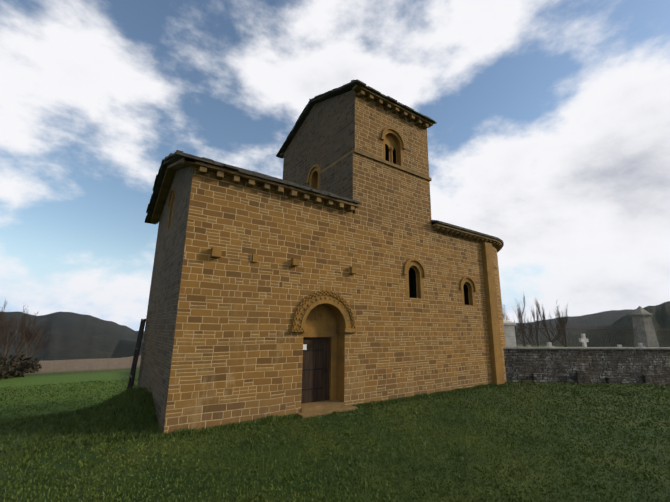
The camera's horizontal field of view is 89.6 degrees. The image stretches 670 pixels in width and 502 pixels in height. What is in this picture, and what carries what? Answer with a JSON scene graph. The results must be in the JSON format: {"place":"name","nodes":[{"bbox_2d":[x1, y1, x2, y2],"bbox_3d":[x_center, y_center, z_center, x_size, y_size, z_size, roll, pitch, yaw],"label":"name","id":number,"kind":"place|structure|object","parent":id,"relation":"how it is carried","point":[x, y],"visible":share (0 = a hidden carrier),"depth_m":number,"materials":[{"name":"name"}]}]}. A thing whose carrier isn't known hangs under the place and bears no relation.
{"place":"outdoors","nodes":[
{"label":"outdoors","id":0,"kind":"place"},
{"bbox_2d":[0,311,143,361],"bbox_3d":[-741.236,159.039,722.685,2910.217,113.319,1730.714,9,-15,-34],"label":"hill","id":1,"kind":"structure","parent":0,"point":[80,336],"depth_m":614.92,"materials":[{"name":"grey"}]},
{"bbox_2d":[144,79,436,223],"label":"church roof slab edges","id":2,"kind":"object","parent":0,"point":[350,85],"visible":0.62,"depth_m":11.97,"materials":[{"name":"grey stone"}]},
{"bbox_2d":[167,127,476,305],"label":"window surrounds","id":3,"kind":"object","parent":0,"point":[216,252],"depth_m":14.11,"materials":[{"name":"brown stone"}]},
{"bbox_2d":[0,339,669,501],"bbox_3d":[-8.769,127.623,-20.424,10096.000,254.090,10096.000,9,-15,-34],"label":"ground","id":4,"kind":"structure","parent":0,"point":[124,351],"depth_m":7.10,"materials":[{"name":"green plant"}]},
{"bbox_2d":[0,298,17,344],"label":"bare tree","id":5,"kind":"object","parent":4,"relation":"on","point":[2,333],"visible":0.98,"depth_m":32.41,"materials":[{"name":"brown plant"}]},
{"bbox_2d":[0,312,22,358],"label":"bare tree","id":6,"kind":"object","parent":4,"relation":"on","point":[6,349],"visible":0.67,"depth_m":33.24,"materials":[{"name":"brown plant"}]},
{"bbox_2d":[0,357,25,378],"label":"bush","id":7,"kind":"object","parent":4,"relation":"on","point":[12,367],"visible":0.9,"depth_m":27.75,"materials":[{"name":"green plant"}]},
{"bbox_2d":[0,352,40,375],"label":"bush","id":8,"kind":"object","parent":4,"relation":"on","point":[26,364],"visible":0.5,"depth_m":30.48,"materials":[{"name":"green plant"}]},
{"bbox_2d":[6,356,42,369],"bbox_3d":[-30.393,10.803,31.944,4.304,1.660,3.642,9,-15,-34],"label":"bush","id":9,"kind":"object","parent":4,"relation":"on","point":[19,357],"visible":0.02,"depth_m":32.49,"materials":[{"name":"green plant"}]},
{"bbox_2d":[9,303,53,361],"bbox_3d":[-33.064,9.133,36.466,3.548,7.102,4.384,6,-14,-23],"label":"bare tree","id":10,"kind":"object","parent":4,"relation":"on","point":[33,337],"visible":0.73,"depth_m":36.22,"materials":[{"name":"brown plant"}]},
{"bbox_2d":[7,316,57,358],"bbox_3d":[-32.063,9.582,35.252,4.163,5.723,4.080,-7,-15,30],"label":"bare tree","id":11,"kind":"object","parent":4,"relation":"on","point":[29,337],"visible":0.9,"depth_m":35.25,"materials":[{"name":"brown plant"}]},
{"bbox_2d":[18,359,127,372],"bbox_3d":[-25.020,11.064,31.890,10.941,1.350,0.418,10,-15,-35],"label":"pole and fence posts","id":12,"kind":"object","parent":4,"relation":"on","point":[76,365],"visible":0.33,"depth_m":32.31,"materials":[{"name":"brown wood"}]},
{"bbox_2d":[127,319,145,388],"bbox_3d":[-7.721,4.134,13.064,0.265,2.957,0.985,9,-15,-34],"label":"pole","id":13,"kind":"object","parent":4,"relation":"on","point":[135,357],"visible":0.9,"depth_m":13.01,"materials":[{"name":"grey"}]},
{"bbox_2d":[137,166,354,434],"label":"church nave","id":14,"kind":"structure","parent":4,"relation":"on","point":[222,344],"depth_m":9.81,"materials":[{"name":"brown stone"}]},
{"bbox_2d":[148,156,359,218],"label":"roof","id":15,"kind":"structure","parent":14,"relation":"on","point":[161,177],"depth_m":12.42,"materials":[{"name":"grey stone"}]},
{"bbox_2d":[290,290,357,417],"bbox_3d":[-0.391,3.300,10.901,2.540,4.030,1.040,9,-15,-34],"label":"door surround","id":16,"kind":"object","parent":14,"relation":"attached to","point":[313,317],"visible":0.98,"depth_m":11.14,"materials":[{"name":"beige stone"}]},
{"bbox_2d":[301,337,329,403],"bbox_3d":[-0.659,3.896,11.153,1.120,2.030,0.085,9,-15,-34],"label":"church door","id":17,"kind":"structure","parent":16,"relation":"in","point":[315,369],"depth_m":11.13,"materials":[{"name":"brown wood"}]},
{"bbox_2d":[150,84,504,384],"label":"cornice","id":18,"kind":"structure","parent":4,"relation":"on","point":[491,307],"depth_m":14.03,"materials":[{"name":"brown stone"}]},
{"bbox_2d":[432,227,506,391],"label":"church apse","id":19,"kind":"structure","parent":4,"relation":"on","point":[464,356],"depth_m":15.25,"materials":[{"name":"brown stone"}]},
{"bbox_2d":[432,223,502,252],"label":"cornice","id":20,"kind":"structure","parent":19,"relation":"attached to","point":[463,234],"depth_m":16.16,"materials":[{"name":"brown stone"}]},
{"bbox_2d":[432,220,503,245],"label":"roof","id":21,"kind":"structure","parent":19,"relation":"on","point":[464,229],"depth_m":16.02,"materials":[{"name":"grey stone"}]},
{"bbox_2d":[503,305,527,337],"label":"bare tree","id":22,"kind":"object","parent":4,"relation":"on","point":[517,323],"visible":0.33,"depth_m":53.13,"materials":[{"name":"brown plant"}]},
{"bbox_2d":[502,296,532,346],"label":"bare tree","id":23,"kind":"object","parent":4,"relation":"on","point":[520,317],"visible":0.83,"depth_m":57.11,"materials":[{"name":"brown plant"}]},
{"bbox_2d":[517,300,540,346],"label":"bare tree","id":24,"kind":"object","parent":4,"relation":"on","point":[537,320],"visible":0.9,"depth_m":50.43,"materials":[{"name":"brown plant"}]},
{"bbox_2d":[545,342,554,346],"bbox_3d":[11.998,6.226,18.658,0.560,2.250,0.440,3,-13,-10],"label":"gravestone","id":25,"kind":"object","parent":4,"relation":"on","point":[549,344],"visible":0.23,"depth_m":18.82,"materials":[{"name":"white stone"}]},
{"bbox_2d":[530,297,570,345],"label":"bare tree","id":26,"kind":"object","parent":4,"relation":"on","point":[544,317],"visible":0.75,"depth_m":57.47,"materials":[{"name":"brown plant"}]},
{"bbox_2d":[542,299,568,346],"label":"bare tree","id":27,"kind":"object","parent":4,"relation":"on","point":[562,325],"visible":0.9,"depth_m":51.89,"materials":[{"name":"brown plant"}]},
{"bbox_2d":[579,334,588,346],"bbox_3d":[14.828,6.344,19.884,0.620,2.850,0.440,5,-13,-19],"label":"stone cross","id":28,"kind":"object","parent":4,"relation":"on","point":[583,340],"visible":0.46,"depth_m":20.05,"materials":[{"name":"white stone"}]},
{"bbox_2d":[503,347,669,384],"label":"cemetery wall","id":29,"kind":"structure","parent":4,"relation":"on","point":[616,365],"depth_m":17.41,"materials":[{"name":"grey stone"}]},
{"bbox_2d":[515,325,669,346],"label":"cemetery railings","id":30,"kind":"object","parent":4,"relation":"on","point":[587,336],"visible":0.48,"depth_m":21.93,"materials":[{"name":"black metal"}]},
{"bbox_2d":[0,0,669,330],"label":"sky","id":31,"kind":"structure","parent":0,"point":[550,137],"materials":[{"name":"blue"}]},
{"bbox_2d":[320,152,354,213],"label":"wall","id":32,"kind":"structure","parent":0,"point":[337,178],"depth_m":13.48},
{"bbox_2d":[283,90,439,405],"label":"church tower","id":33,"kind":"structure","parent":0,"point":[396,346],"depth_m":13.59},
{"bbox_2d":[283,87,434,146],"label":"roof","id":34,"kind":"structure","parent":33,"relation":"on","point":[309,108],"depth_m":16.32,"materials":[{"name":"grey stone"}]},
{"bbox_2d":[503,319,516,346],"bbox_3d":[9.237,5.477,18.103,0.829,3.570,0.829,3,-13,-10],"label":"stone monument","id":35,"kind":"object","parent":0,"point":[510,337],"depth_m":17.99,"materials":[{"name":"grey stone"}]},
{"bbox_2d":[514,309,635,343],"bbox_3d":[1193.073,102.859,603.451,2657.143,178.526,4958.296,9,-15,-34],"label":"hill","id":36,"kind":"structure","parent":0,"point":[599,319],"depth_m":1053.46,"materials":[{"name":"grey"}]},
{"bbox_2d":[525,301,669,346],"bbox_3d":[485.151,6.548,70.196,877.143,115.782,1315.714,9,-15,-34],"label":"hill","id":37,"kind":"structure","parent":0,"point":[660,317],"depth_m":408.13,"materials":[{"name":"grey"}]},
{"bbox_2d":[630,306,658,346],"bbox_3d":[20.870,6.064,22.626,1.100,4.700,1.100,3,-13,-10],"label":"stone monument","id":38,"kind":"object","parent":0,"point":[644,327],"depth_m":22.58,"materials":[{"name":"grey stone"}]}
]}

